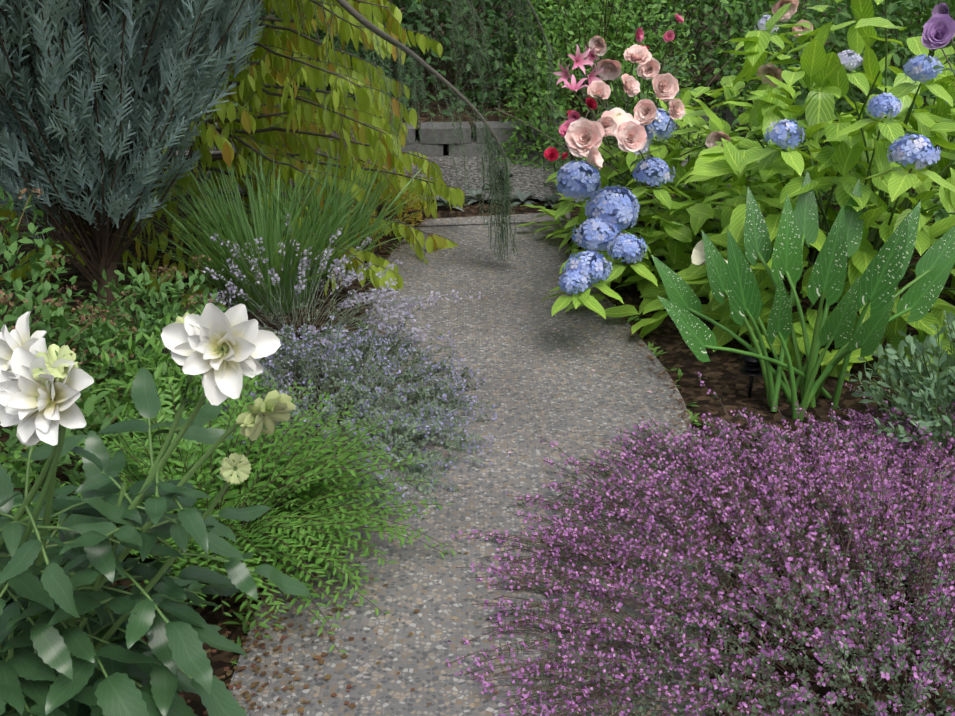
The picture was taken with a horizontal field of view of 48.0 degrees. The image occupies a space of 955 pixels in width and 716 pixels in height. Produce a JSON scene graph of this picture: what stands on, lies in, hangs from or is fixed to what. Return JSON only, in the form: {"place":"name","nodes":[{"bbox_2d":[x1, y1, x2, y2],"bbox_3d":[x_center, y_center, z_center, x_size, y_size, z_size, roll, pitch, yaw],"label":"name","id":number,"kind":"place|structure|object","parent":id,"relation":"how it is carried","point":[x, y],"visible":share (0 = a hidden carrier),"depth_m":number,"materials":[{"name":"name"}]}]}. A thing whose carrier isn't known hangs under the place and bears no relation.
{"place":"outdoors","nodes":[
{"label":"outdoors","id":0,"kind":"place"},
{"bbox_2d":[163,144,753,201],"bbox_3d":[-0.607,-1.306,7.306,5.761,0.008,1.930,0,22,-1],"label":"gravel strip","id":1,"kind":"object","parent":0,"point":[526,178],"visible":0.06,"depth_m":7.08,"materials":[{"name":"grey gravel"}]},
{"bbox_2d":[275,122,385,190],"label":"shrub","id":2,"kind":"object","parent":1,"relation":"on","point":[317,147],"visible":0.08,"depth_m":6.57,"materials":[{"name":"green plant"}]},
{"bbox_2d":[422,183,561,211],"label":"plant","id":3,"kind":"object","parent":1,"relation":"on","point":[523,197],"visible":0.54,"depth_m":6.42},
{"bbox_2d":[544,101,615,189],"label":"flowering plant","id":4,"kind":"object","parent":1,"relation":"on","point":[551,154],"visible":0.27,"depth_m":6.13,"materials":[{"name":"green plant"}]},
{"bbox_2d":[495,0,707,171],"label":"shrub","id":5,"kind":"object","parent":1,"relation":"on","point":[584,38],"visible":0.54,"depth_m":7.32,"materials":[{"name":"green plant"}]},
{"bbox_2d":[228,212,714,715],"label":"path","id":6,"kind":"structure","parent":0,"point":[568,400],"depth_m":3.13,"materials":[{"name":"grey gravel"}]},
{"bbox_2d":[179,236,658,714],"bbox_3d":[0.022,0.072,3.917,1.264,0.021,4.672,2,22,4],"label":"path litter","id":7,"kind":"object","parent":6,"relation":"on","point":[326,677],"visible":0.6,"depth_m":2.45,"materials":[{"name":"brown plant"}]},
{"bbox_2d":[206,215,744,715],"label":"path edge debris","id":8,"kind":"object","parent":6,"relation":"on","point":[250,621],"visible":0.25,"depth_m":2.75,"materials":[{"name":"brown plant"}]},
{"bbox_2d":[0,0,954,715],"bbox_3d":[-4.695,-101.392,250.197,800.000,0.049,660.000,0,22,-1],"label":"ground","id":9,"kind":"structure","parent":0,"point":[724,378],"depth_m":3.97,"materials":[{"name":"brown soil"}]},
{"bbox_2d":[0,441,94,620],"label":"shrub","id":10,"kind":"object","parent":9,"relation":"on","point":[3,458],"visible":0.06,"depth_m":2.49,"materials":[{"name":"green plant"}]},
{"bbox_2d":[3,596,140,715],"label":"green pot","id":11,"kind":"object","parent":9,"relation":"on","point":[82,707],"visible":0.04,"depth_m":2.12,"materials":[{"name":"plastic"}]},
{"bbox_2d":[0,303,311,715],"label":"dahlia plant","id":12,"kind":"object","parent":11,"relation":"in","point":[104,528],"visible":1,"depth_m":1.76,"materials":[{"name":"green plant"}]},
{"bbox_2d":[0,186,170,533],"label":"spirea shrub","id":13,"kind":"object","parent":9,"relation":"on","point":[86,406],"visible":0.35,"depth_m":3.27,"materials":[{"name":"green plant"}]},
{"bbox_2d":[0,188,137,458],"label":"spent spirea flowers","id":14,"kind":"object","parent":13,"relation":"attached to","point":[6,296],"visible":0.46,"depth_m":3.28,"materials":[{"name":"plant"}]},
{"bbox_2d":[0,0,265,322],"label":"juniper tree","id":15,"kind":"object","parent":9,"relation":"on","point":[95,95],"visible":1,"depth_m":3.93,"materials":[{"name":"green plant"}]},
{"bbox_2d":[30,261,257,434],"bbox_3d":[-1.169,-0.114,3.858,0.909,0.510,0.972,9,24,21],"label":"shrub","id":16,"kind":"object","parent":9,"relation":"on","point":[166,306],"visible":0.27,"depth_m":3.81,"materials":[{"name":"green plant"}]},
{"bbox_2d":[41,255,211,360],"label":"spent shrub flowers","id":17,"kind":"object","parent":16,"relation":"on","point":[135,295],"visible":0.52,"depth_m":3.71,"materials":[{"name":"plant"}]},
{"bbox_2d":[69,307,296,556],"bbox_3d":[-0.945,0.113,3.287,0.808,0.533,0.813,-18,29,-37],"label":"shrub","id":18,"kind":"object","parent":9,"relation":"on","point":[157,348],"visible":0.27,"depth_m":3.22,"materials":[{"name":"green plant"}]},
{"bbox_2d":[0,0,464,309],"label":"tiered tree","id":19,"kind":"object","parent":9,"relation":"on","point":[288,117],"visible":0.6,"depth_m":5.18,"materials":[{"name":"yellow plant"}]},
{"bbox_2d":[34,373,460,652],"bbox_3d":[-0.576,0.323,2.733,1.066,0.490,1.002,0,22,-1],"label":"feathery shrub","id":20,"kind":"object","parent":9,"relation":"on","point":[285,521],"visible":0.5,"depth_m":2.76,"materials":[{"name":"green plant"}]},
{"bbox_2d":[112,139,408,315],"bbox_3d":[-0.937,-0.571,4.668,1.346,0.702,1.486,0,22,-1],"label":"grass clump","id":21,"kind":"object","parent":9,"relation":"on","point":[241,229],"visible":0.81,"depth_m":4.62,"materials":[{"name":"green plant"}]},
{"bbox_2d":[233,5,346,105],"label":"shrub","id":22,"kind":"object","parent":9,"relation":"on","point":[276,16],"depth_m":8.94,"materials":[{"name":"green plant"}]},
{"bbox_2d":[117,213,480,401],"bbox_3d":[-0.702,-0.271,4.293,1.343,0.446,1.285,13,26,29],"label":"sea lavender","id":23,"kind":"object","parent":9,"relation":"on","point":[392,302],"visible":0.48,"depth_m":4.32,"materials":[{"name":"purple plant"}]},
{"bbox_2d":[187,139,449,282],"bbox_3d":[-0.747,-0.700,5.058,1.324,0.643,1.366,0,22,-1],"label":"grass clump","id":24,"kind":"object","parent":9,"relation":"on","point":[363,209],"visible":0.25,"depth_m":4.98,"materials":[{"name":"green plant"}]},
{"bbox_2d":[146,304,508,537],"bbox_3d":[-0.543,0.036,3.569,1.268,0.430,1.702,0,22,-1],"label":"catmint plant","id":25,"kind":"object","parent":9,"relation":"on","point":[419,426],"visible":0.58,"depth_m":3.55,"materials":[{"name":"purple plant"}]},
{"bbox_2d":[300,148,428,241],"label":"shrub","id":26,"kind":"object","parent":9,"relation":"on","point":[407,208],"visible":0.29,"depth_m":5.87,"materials":[{"name":"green plant"}]},
{"bbox_2d":[260,0,561,262],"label":"weeping conifer tree","id":27,"kind":"object","parent":9,"relation":"on","point":[373,28],"visible":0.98,"depth_m":4.92,"materials":[{"name":"green plant"}]},
{"bbox_2d":[186,96,839,156],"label":"retaining wall","id":28,"kind":"structure","parent":9,"relation":"on","point":[428,140],"depth_m":7.62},
{"bbox_2d":[238,0,804,75],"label":"shrub","id":29,"kind":"object","parent":9,"relation":"on","point":[442,14],"visible":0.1,"depth_m":10.67,"materials":[{"name":"green plant"}]},
{"bbox_2d":[482,0,812,209],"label":"rose bush","id":30,"kind":"object","parent":9,"relation":"on","point":[585,137],"visible":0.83,"depth_m":4.39,"materials":[{"name":"pink plant"}]},
{"bbox_2d":[462,0,833,123],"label":"shrub","id":31,"kind":"object","parent":9,"relation":"on","point":[723,60],"visible":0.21,"depth_m":8.38,"materials":[{"name":"green plant"}]},
{"bbox_2d":[516,83,832,318],"bbox_3d":[1.007,-0.778,5.023,1.610,0.946,2.345,0,22,-1],"label":"hydrangea","id":32,"kind":"object","parent":9,"relation":"on","point":[603,209],"visible":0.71,"depth_m":4.64,"materials":[{"name":"blue plant"}]},
{"bbox_2d":[435,371,954,715],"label":"thyme plant","id":33,"kind":"object","parent":9,"relation":"on","point":[779,482],"visible":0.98,"depth_m":2.53,"materials":[{"name":"purple plant"}]},
{"bbox_2d":[740,351,762,397],"bbox_3d":[0.979,0.056,3.825,0.097,0.184,0.095,0,22,-1],"label":"path light","id":34,"kind":"object","parent":9,"relation":"on","point":[751,366],"visible":0.67,"depth_m":3.79,"materials":[{"name":"black metal"}]},
{"bbox_2d":[564,0,954,381],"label":"hydrangea","id":35,"kind":"object","parent":9,"relation":"on","point":[882,150],"visible":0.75,"depth_m":4.13,"materials":[{"name":"green plant"}]},
{"bbox_2d":[651,170,954,420],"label":"calla plant","id":36,"kind":"object","parent":9,"relation":"on","point":[733,279],"visible":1,"depth_m":3.62,"materials":[{"name":"green plant"}]},
{"bbox_2d":[708,0,954,150],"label":"shrub","id":37,"kind":"object","parent":9,"relation":"on","point":[822,21],"depth_m":7.75,"materials":[{"name":"green plant"}]},
{"bbox_2d":[730,383,954,685],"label":"thyme plant","id":38,"kind":"object","parent":9,"relation":"on","point":[941,455],"visible":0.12,"depth_m":2.96,"materials":[{"name":"purple plant"}]},
{"bbox_2d":[732,0,954,222],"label":"shrub","id":39,"kind":"object","parent":9,"relation":"on","point":[843,104],"visible":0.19,"depth_m":5.98,"materials":[{"name":"green plant"}]},
{"bbox_2d":[832,310,954,469],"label":"silvery shrub","id":40,"kind":"object","parent":9,"relation":"on","point":[931,387],"visible":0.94,"depth_m":3.36,"materials":[{"name":"green plant"}]},
{"bbox_2d":[849,0,954,93],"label":"shrub","id":41,"kind":"object","parent":9,"relation":"on","point":[909,32],"depth_m":10.05,"materials":[{"name":"green plant"}]},
{"bbox_2d":[921,3,954,214],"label":"purple flower","id":42,"kind":"object","parent":9,"relation":"on","point":[939,29],"visible":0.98,"depth_m":3.60,"materials":[{"name":"purple plant"}]},
{"bbox_2d":[206,0,858,128],"bbox_3d":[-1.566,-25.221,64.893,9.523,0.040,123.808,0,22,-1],"label":"hedge","id":43,"kind":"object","parent":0,"point":[443,105],"visible":0.06,"depth_m":9.04,"materials":[{"name":"green plant"}]},
{"bbox_2d":[261,0,646,116],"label":"shrub","id":44,"kind":"object","parent":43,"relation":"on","point":[415,6],"visible":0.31,"depth_m":8.50,"materials":[{"name":"green plant"}]}
]}

